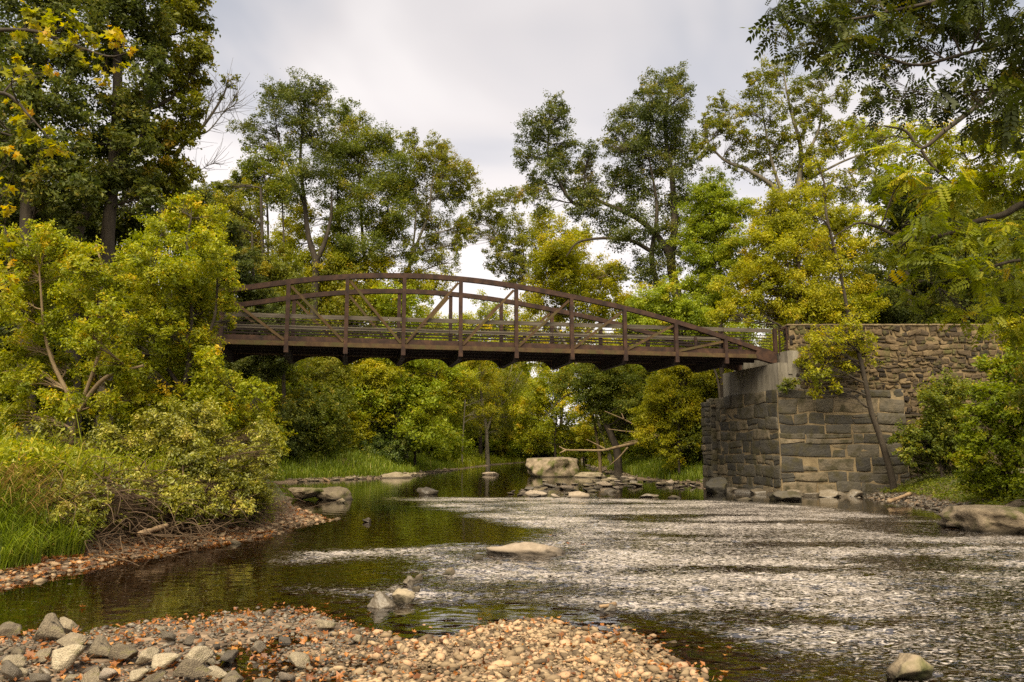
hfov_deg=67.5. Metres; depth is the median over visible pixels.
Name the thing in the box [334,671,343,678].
fallen leaf
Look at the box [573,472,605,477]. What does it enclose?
rock
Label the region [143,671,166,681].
river stone
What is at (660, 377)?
woodland tree
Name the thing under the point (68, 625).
river stone
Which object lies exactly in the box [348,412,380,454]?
shore shrub
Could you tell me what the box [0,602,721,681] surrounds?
leaf litter
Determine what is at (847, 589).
water
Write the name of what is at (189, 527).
exposed roots
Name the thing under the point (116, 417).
woodland tree
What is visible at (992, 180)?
walnut tree
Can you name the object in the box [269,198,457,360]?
young tree
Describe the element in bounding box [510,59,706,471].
tulip tree
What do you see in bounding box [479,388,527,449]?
woodland tree
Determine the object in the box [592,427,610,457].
woodland shrub
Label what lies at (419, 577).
rock
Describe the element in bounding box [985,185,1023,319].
woodland tree
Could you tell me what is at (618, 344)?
woodland tree
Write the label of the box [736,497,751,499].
rock
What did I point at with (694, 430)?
woodland tree
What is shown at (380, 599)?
rock
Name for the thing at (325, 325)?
woodland tree
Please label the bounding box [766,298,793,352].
woodland tree
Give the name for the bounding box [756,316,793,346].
woodland tree
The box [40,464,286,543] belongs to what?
bramble bush
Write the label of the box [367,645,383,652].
fallen leaf
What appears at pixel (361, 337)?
woodland tree
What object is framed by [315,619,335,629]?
river stone
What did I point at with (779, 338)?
end railing
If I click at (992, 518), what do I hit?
boulder
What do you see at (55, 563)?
gravel
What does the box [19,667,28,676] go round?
river stone
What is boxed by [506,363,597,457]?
background tree
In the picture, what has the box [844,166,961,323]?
woodland tree
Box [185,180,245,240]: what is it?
tree
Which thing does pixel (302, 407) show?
woodland shrub
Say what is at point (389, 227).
round tree
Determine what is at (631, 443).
fallen tree
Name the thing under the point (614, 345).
sapling
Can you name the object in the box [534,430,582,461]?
woodland shrub
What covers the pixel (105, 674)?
river stone
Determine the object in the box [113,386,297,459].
woodland shrub
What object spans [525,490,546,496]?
ledge rock
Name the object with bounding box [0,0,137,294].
sycamore tree
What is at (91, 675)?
river stone
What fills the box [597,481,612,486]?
ledge rock
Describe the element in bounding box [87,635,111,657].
river stone
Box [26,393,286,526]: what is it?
bramble bush
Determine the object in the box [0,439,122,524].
straw
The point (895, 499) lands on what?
driftwood
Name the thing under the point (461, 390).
background tree
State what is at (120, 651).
river stone
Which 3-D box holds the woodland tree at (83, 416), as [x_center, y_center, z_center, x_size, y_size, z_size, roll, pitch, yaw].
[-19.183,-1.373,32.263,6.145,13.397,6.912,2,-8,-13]
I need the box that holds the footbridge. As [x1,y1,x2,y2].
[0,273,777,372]
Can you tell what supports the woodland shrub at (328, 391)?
on the ground at (282, 497)
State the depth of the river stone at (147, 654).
6.66 m
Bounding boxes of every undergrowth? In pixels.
[0,363,263,483]
[0,406,287,556]
[122,423,698,464]
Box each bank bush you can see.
[888,367,974,477]
[946,338,1023,500]
[994,307,1023,352]
[1003,353,1023,501]
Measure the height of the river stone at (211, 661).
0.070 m
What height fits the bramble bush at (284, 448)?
2.443 m
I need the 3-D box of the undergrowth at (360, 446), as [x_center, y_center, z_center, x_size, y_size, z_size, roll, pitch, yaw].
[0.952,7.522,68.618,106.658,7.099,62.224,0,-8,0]
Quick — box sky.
[0,0,1023,424]
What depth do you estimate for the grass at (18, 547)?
12.50 m
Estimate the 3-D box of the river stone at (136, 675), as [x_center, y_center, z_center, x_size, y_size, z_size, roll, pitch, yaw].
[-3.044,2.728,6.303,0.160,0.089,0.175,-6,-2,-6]
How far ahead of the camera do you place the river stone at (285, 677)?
6.25 m
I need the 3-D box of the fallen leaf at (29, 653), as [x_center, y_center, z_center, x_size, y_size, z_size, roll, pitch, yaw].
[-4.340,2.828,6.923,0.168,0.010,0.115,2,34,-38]
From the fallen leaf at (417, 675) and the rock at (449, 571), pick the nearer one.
the fallen leaf at (417, 675)
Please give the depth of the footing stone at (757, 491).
33.36 m
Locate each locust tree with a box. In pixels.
[661,165,760,397]
[740,0,1023,156]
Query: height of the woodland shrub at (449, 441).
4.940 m
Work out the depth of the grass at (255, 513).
19.30 m
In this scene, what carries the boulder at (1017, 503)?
on the ground at (282, 497)
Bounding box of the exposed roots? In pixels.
[30,454,340,565]
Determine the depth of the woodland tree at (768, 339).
63.11 m
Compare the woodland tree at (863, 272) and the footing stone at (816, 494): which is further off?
the woodland tree at (863, 272)
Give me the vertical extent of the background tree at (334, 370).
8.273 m
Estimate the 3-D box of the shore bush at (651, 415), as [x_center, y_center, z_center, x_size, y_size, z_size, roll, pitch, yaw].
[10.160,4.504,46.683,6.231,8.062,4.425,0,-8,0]
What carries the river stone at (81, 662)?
on the ground at (282, 497)
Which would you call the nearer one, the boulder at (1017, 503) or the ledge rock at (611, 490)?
the boulder at (1017, 503)
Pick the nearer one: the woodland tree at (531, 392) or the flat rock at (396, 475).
the flat rock at (396, 475)
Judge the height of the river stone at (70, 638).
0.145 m
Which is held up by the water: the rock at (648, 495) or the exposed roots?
the rock at (648, 495)
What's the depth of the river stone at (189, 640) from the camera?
7.39 m
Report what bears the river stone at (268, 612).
on the ground at (282, 497)
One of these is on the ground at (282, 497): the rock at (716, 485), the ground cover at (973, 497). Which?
the ground cover at (973, 497)
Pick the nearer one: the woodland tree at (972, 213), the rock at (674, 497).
the rock at (674, 497)
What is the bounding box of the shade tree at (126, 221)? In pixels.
[10,155,238,442]
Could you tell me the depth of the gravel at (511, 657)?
6.94 m
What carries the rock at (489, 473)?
on the water
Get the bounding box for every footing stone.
[727,487,736,490]
[733,488,750,492]
[750,488,765,493]
[787,489,802,495]
[803,492,818,496]
[846,489,862,496]
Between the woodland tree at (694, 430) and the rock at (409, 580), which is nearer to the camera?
the rock at (409, 580)
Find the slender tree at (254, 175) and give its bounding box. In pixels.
[227,140,304,399]
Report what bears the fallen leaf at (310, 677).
on the gravel at (138, 628)
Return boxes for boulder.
[288,487,323,499]
[315,486,352,499]
[525,457,578,476]
[886,653,934,679]
[938,505,1023,532]
[1005,499,1023,506]
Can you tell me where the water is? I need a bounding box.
[0,460,1023,681]
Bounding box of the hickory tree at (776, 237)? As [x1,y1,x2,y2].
[704,178,892,336]
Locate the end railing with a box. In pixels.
[778,326,787,353]
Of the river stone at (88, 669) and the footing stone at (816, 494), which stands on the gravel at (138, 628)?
the river stone at (88, 669)
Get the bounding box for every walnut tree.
[225,66,347,370]
[833,85,1023,361]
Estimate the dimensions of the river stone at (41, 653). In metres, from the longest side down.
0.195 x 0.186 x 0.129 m
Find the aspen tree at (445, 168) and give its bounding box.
[400,127,485,458]
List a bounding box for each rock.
[230,539,241,543]
[336,498,344,502]
[367,591,395,607]
[380,472,411,477]
[388,585,402,592]
[392,588,415,603]
[403,576,414,585]
[412,586,419,591]
[414,574,422,579]
[416,487,438,494]
[442,568,454,574]
[473,554,482,559]
[482,472,498,474]
[486,542,565,556]
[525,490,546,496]
[529,493,540,496]
[542,483,556,486]
[560,485,572,489]
[568,491,589,497]
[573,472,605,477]
[594,603,616,610]
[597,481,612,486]
[604,488,617,492]
[628,482,642,485]
[640,494,658,496]
[668,495,679,498]
[706,477,727,492]
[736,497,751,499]
[769,491,801,499]
[819,489,840,496]
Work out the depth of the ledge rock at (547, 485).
39.35 m
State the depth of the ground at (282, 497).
8.09 m
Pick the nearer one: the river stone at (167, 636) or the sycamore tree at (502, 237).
the river stone at (167, 636)
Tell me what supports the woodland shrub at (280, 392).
on the ground at (282, 497)
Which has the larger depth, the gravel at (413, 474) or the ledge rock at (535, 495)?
the gravel at (413, 474)
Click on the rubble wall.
(910, 356)
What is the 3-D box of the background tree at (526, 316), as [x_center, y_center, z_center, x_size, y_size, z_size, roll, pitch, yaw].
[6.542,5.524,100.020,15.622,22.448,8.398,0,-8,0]
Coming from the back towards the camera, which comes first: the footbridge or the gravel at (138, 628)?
the footbridge
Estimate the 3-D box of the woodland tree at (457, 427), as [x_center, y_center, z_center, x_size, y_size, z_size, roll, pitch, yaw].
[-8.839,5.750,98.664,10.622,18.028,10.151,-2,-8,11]
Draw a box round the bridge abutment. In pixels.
[701,350,909,495]
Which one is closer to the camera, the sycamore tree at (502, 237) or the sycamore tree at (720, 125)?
the sycamore tree at (720, 125)
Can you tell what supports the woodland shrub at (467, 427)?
on the ground at (282, 497)
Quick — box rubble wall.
[781,324,1023,478]
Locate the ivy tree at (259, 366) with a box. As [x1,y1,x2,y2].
[207,209,305,448]
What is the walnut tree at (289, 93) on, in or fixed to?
on the ground at (282, 497)
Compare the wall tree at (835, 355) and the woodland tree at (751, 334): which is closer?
the wall tree at (835, 355)
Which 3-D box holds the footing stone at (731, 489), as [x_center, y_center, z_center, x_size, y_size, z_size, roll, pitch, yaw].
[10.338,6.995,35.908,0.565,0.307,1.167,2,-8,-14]
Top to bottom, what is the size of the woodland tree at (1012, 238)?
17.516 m
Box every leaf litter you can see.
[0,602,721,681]
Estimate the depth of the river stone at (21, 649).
6.97 m
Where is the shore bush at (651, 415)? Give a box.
[626,365,727,475]
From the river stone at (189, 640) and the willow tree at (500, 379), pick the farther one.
the willow tree at (500, 379)
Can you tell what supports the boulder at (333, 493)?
in the water
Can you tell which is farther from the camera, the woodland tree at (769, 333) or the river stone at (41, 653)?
the woodland tree at (769, 333)
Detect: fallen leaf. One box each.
[24,650,34,659]
[79,654,93,661]
[299,637,306,644]
[303,672,314,680]
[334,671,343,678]
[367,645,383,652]
[411,673,426,678]
[614,670,624,679]
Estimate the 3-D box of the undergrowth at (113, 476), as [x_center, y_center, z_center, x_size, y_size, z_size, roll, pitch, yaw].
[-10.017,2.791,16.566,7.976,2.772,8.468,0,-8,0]
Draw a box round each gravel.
[0,507,340,589]
[0,606,408,681]
[277,616,816,681]
[286,465,702,484]
[851,492,972,512]
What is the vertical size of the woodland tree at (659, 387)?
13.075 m
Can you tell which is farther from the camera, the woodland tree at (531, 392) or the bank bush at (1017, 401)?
the woodland tree at (531, 392)
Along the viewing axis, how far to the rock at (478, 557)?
13.39 m
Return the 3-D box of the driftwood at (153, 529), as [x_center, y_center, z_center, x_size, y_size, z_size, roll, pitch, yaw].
[-6.899,3.623,14.704,0.122,0.167,0.939,-1,-8,7]
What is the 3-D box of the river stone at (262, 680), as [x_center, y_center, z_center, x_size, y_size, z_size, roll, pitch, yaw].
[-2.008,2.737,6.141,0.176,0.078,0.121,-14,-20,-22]
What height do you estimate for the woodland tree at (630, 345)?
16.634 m
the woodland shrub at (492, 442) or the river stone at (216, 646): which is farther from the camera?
the woodland shrub at (492, 442)
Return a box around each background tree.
[277,357,358,448]
[338,358,405,446]
[389,360,482,466]
[414,287,535,454]
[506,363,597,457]
[507,310,604,456]
[543,343,658,474]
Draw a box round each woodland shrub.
[37,378,159,446]
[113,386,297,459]
[113,395,236,451]
[224,381,311,444]
[268,390,318,450]
[270,380,289,406]
[287,393,354,459]
[298,379,361,451]
[339,405,402,449]
[419,418,464,460]
[420,417,476,460]
[452,412,483,449]
[459,418,508,451]
[464,428,520,457]
[518,428,550,457]
[525,424,563,459]
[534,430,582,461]
[569,428,596,459]
[570,415,617,462]
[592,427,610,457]
[599,423,641,458]
[618,436,655,460]
[634,445,650,457]
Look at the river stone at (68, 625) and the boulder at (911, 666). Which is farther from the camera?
the river stone at (68, 625)
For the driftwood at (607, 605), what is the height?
0.080 m
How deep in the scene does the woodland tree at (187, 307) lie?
49.97 m
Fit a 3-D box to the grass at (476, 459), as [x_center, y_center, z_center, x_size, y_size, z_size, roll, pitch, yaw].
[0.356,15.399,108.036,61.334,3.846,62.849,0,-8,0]
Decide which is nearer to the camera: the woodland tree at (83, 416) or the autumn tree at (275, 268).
the woodland tree at (83, 416)
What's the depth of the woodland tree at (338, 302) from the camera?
64.18 m
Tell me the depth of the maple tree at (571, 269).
61.52 m
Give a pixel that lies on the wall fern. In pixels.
(791, 384)
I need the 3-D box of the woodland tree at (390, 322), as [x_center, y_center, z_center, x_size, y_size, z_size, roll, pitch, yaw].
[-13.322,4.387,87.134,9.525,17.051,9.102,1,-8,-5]
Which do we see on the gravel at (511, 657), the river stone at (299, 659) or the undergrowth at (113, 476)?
the river stone at (299, 659)
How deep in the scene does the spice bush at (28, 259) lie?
18.01 m
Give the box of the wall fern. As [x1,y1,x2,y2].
[776,376,800,393]
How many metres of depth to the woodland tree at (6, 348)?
29.87 m
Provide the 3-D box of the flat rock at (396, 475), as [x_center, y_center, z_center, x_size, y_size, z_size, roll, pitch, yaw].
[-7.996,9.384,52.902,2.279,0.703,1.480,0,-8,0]
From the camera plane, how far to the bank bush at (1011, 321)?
27.23 m
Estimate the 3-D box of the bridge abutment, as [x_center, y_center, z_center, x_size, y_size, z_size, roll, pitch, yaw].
[13.097,4.181,35.554,7.162,6.740,6.544,0,-8,0]
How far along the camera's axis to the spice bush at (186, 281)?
19.90 m
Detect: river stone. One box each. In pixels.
[0,621,21,638]
[0,660,22,681]
[1,654,25,666]
[10,645,25,654]
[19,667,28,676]
[29,673,51,681]
[31,648,51,661]
[32,613,65,641]
[52,644,85,671]
[56,632,88,646]
[59,617,79,633]
[62,674,76,681]
[79,656,90,664]
[81,666,99,681]
[83,665,100,672]
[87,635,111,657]
[99,668,118,680]
[108,644,138,659]
[123,634,131,640]
[129,668,149,681]
[135,646,160,664]
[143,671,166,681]
[151,652,180,669]
[161,631,175,640]
[161,648,170,652]
[173,659,211,677]
[183,636,194,644]
[183,646,214,662]
[205,665,226,680]
[206,658,214,664]
[213,643,219,648]
[220,649,238,662]
[221,670,243,681]
[223,628,232,632]
[250,641,266,652]
[253,678,272,681]
[263,609,274,616]
[278,672,295,681]
[279,636,290,642]
[288,651,310,667]
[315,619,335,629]
[352,635,362,642]
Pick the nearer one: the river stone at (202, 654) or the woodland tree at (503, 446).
the river stone at (202, 654)
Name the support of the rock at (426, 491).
in the water
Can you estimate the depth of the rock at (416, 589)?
10.39 m
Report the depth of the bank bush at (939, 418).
29.71 m
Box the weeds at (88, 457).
[0,407,258,509]
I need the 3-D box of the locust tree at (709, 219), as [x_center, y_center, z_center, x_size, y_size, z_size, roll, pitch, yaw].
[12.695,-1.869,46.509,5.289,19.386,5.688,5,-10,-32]
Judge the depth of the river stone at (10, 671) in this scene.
6.13 m
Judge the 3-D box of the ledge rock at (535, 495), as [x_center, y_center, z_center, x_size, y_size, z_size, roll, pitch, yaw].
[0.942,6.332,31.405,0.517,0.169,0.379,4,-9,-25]
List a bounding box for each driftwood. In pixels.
[136,523,168,536]
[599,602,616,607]
[887,492,911,503]
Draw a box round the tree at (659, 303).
[616,271,720,397]
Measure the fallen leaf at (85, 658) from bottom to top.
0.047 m
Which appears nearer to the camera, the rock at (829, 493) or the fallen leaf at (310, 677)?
the fallen leaf at (310, 677)
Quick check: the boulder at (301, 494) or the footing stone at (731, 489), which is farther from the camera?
the footing stone at (731, 489)
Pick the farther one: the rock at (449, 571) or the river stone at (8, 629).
the rock at (449, 571)
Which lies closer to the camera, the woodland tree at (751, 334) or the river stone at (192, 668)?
the river stone at (192, 668)
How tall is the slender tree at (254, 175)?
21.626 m
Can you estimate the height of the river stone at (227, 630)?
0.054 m
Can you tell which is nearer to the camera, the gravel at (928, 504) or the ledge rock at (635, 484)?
the gravel at (928, 504)
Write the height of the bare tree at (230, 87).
15.322 m
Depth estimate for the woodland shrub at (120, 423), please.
38.70 m
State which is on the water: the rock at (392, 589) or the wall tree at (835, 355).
the rock at (392, 589)
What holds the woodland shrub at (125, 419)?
on the ground at (282, 497)
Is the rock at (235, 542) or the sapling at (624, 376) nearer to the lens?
the rock at (235, 542)
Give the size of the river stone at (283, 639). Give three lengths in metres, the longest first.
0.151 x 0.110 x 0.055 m
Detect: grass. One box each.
[0,453,108,569]
[163,443,281,524]
[258,443,457,480]
[419,447,634,468]
[606,454,703,481]
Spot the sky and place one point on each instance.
(463, 71)
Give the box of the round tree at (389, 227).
[308,95,428,435]
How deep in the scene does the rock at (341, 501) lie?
27.83 m
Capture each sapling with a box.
[456,340,510,463]
[579,339,640,435]
[594,338,635,460]
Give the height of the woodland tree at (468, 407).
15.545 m
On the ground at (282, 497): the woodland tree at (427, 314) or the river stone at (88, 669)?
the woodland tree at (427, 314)
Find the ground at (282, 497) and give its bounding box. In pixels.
[0,423,1023,681]
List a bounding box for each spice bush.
[0,218,151,454]
[98,188,278,449]
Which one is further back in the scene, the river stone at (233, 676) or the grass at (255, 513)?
the grass at (255, 513)
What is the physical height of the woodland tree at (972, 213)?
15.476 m
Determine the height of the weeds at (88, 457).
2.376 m
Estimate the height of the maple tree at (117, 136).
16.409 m
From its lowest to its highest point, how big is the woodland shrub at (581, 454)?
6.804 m
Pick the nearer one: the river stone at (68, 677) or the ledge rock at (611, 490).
the river stone at (68, 677)
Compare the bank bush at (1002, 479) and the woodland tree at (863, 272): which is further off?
the woodland tree at (863, 272)
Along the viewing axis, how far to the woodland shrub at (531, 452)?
126.23 m
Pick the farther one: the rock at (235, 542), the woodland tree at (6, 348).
the woodland tree at (6, 348)
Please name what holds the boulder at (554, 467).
on the ground at (282, 497)
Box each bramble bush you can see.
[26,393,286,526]
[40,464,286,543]
[229,400,291,455]
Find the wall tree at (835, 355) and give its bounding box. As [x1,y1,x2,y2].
[790,154,896,493]
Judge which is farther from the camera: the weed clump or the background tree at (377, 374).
the background tree at (377, 374)
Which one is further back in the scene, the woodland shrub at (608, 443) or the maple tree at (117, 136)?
the woodland shrub at (608, 443)
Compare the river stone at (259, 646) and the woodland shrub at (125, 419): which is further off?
the woodland shrub at (125, 419)
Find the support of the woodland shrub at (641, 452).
on the ground at (282, 497)
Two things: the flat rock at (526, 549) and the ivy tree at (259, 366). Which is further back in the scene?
the ivy tree at (259, 366)
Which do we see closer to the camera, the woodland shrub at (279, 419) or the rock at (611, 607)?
the rock at (611, 607)
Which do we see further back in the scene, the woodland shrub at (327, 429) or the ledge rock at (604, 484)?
the woodland shrub at (327, 429)
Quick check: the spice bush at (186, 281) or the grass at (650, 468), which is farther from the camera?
the grass at (650, 468)
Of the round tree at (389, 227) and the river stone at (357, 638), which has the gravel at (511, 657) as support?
the river stone at (357, 638)
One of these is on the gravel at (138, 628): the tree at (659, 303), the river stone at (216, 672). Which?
the river stone at (216, 672)
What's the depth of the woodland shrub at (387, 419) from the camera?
60.13 m
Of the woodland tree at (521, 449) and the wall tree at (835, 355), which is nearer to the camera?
the wall tree at (835, 355)
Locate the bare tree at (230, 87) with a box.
[145,59,256,442]
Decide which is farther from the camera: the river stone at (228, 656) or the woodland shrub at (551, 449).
the woodland shrub at (551, 449)
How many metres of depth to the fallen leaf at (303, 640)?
7.46 m
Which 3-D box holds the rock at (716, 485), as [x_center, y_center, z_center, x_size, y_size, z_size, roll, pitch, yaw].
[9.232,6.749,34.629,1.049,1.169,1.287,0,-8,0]
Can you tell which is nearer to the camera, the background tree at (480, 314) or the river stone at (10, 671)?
the river stone at (10, 671)
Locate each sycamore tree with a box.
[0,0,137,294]
[451,184,612,465]
[687,52,908,323]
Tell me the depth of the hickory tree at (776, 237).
41.29 m
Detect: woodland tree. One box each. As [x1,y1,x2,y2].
[0,64,99,437]
[0,99,86,436]
[0,166,126,440]
[36,193,171,442]
[161,274,224,369]
[235,288,330,462]
[269,359,313,431]
[295,253,383,393]
[296,281,356,383]
[347,281,468,463]
[353,309,388,386]
[370,358,410,447]
[378,314,411,327]
[390,304,453,419]
[426,316,477,438]
[456,394,485,425]
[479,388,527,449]
[483,370,533,458]
[503,371,547,457]
[516,363,545,426]
[603,328,639,454]
[604,296,654,454]
[635,330,658,381]
[638,298,693,445]
[640,301,752,464]
[641,342,671,449]
[666,322,726,457]
[724,317,765,370]
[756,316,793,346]
[757,320,781,347]
[757,327,782,348]
[765,299,824,351]
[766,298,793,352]
[777,229,905,343]
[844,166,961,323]
[873,173,1023,323]
[888,178,1023,323]
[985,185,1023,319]
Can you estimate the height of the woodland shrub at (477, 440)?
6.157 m
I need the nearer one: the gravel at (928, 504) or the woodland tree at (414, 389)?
the gravel at (928, 504)
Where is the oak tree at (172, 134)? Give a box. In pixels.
[65,0,220,441]
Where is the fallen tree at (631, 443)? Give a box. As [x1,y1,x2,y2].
[559,411,658,464]
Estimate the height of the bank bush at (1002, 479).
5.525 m
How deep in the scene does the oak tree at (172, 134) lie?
25.90 m
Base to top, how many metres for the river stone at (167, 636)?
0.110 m
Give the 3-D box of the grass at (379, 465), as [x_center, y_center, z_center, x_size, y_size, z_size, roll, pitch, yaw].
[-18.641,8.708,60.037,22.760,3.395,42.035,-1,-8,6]
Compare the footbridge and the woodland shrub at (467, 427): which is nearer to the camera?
the footbridge
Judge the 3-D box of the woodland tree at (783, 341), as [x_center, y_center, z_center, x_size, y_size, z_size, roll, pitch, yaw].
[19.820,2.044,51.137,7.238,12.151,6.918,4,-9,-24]
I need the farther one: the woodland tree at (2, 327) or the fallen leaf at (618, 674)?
the woodland tree at (2, 327)
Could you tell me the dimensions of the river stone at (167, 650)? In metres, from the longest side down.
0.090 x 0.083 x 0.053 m
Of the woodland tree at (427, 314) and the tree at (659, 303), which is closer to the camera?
the tree at (659, 303)
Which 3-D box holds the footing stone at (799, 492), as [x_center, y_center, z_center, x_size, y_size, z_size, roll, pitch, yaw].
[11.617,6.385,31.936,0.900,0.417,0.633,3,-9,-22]
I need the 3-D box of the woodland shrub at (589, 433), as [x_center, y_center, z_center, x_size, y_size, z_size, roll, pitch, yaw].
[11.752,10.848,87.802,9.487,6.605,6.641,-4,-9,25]
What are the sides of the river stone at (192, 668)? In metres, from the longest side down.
0.298 x 0.202 x 0.144 m
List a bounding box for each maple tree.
[0,0,113,441]
[67,0,181,441]
[513,201,636,472]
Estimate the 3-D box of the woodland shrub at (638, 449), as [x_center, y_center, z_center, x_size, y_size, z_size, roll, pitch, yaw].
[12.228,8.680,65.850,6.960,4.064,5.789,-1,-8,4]
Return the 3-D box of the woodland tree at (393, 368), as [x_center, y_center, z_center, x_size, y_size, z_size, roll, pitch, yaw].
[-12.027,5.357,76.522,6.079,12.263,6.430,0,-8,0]
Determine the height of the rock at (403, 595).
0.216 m
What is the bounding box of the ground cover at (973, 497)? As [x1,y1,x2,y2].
[882,468,1023,506]
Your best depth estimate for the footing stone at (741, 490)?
34.61 m
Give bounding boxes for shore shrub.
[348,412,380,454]
[364,408,424,464]
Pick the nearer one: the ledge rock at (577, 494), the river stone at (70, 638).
the river stone at (70, 638)
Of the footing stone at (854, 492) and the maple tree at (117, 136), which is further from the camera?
the footing stone at (854, 492)
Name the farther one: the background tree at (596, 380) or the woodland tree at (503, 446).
the woodland tree at (503, 446)
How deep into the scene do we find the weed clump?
14.59 m
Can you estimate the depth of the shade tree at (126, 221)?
29.38 m
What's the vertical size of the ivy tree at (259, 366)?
12.880 m
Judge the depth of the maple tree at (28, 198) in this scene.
22.07 m
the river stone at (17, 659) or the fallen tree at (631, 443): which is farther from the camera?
the fallen tree at (631, 443)
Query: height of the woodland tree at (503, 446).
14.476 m
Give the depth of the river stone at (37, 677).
6.12 m
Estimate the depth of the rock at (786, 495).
29.32 m
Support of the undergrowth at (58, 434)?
on the ground at (282, 497)
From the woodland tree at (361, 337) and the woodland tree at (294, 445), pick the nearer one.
the woodland tree at (294, 445)
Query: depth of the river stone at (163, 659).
6.59 m
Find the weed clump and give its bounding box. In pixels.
[1,437,153,487]
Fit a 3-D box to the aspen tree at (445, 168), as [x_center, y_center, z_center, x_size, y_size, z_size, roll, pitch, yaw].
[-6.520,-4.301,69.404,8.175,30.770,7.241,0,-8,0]
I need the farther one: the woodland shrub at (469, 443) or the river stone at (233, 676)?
the woodland shrub at (469, 443)
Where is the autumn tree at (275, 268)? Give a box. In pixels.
[203,179,323,443]
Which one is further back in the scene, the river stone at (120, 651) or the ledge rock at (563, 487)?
the ledge rock at (563, 487)
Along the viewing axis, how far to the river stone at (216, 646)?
7.38 m
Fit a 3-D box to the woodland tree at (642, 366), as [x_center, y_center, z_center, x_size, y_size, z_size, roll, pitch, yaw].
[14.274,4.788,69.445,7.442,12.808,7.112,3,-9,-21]
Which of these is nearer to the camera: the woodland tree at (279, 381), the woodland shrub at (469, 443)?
the woodland tree at (279, 381)
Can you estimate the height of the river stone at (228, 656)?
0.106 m
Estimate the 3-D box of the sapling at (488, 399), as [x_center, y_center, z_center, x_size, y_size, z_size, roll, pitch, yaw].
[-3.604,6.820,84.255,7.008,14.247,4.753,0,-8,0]
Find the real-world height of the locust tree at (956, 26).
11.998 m
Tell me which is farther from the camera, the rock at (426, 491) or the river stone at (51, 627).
the rock at (426, 491)
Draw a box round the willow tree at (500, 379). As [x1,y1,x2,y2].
[456,340,531,464]
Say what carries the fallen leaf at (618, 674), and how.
on the gravel at (511, 657)
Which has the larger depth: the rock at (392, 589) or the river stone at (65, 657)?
the rock at (392, 589)
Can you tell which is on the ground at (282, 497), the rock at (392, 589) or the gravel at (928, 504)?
the gravel at (928, 504)
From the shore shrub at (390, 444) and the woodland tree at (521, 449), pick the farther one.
the woodland tree at (521, 449)

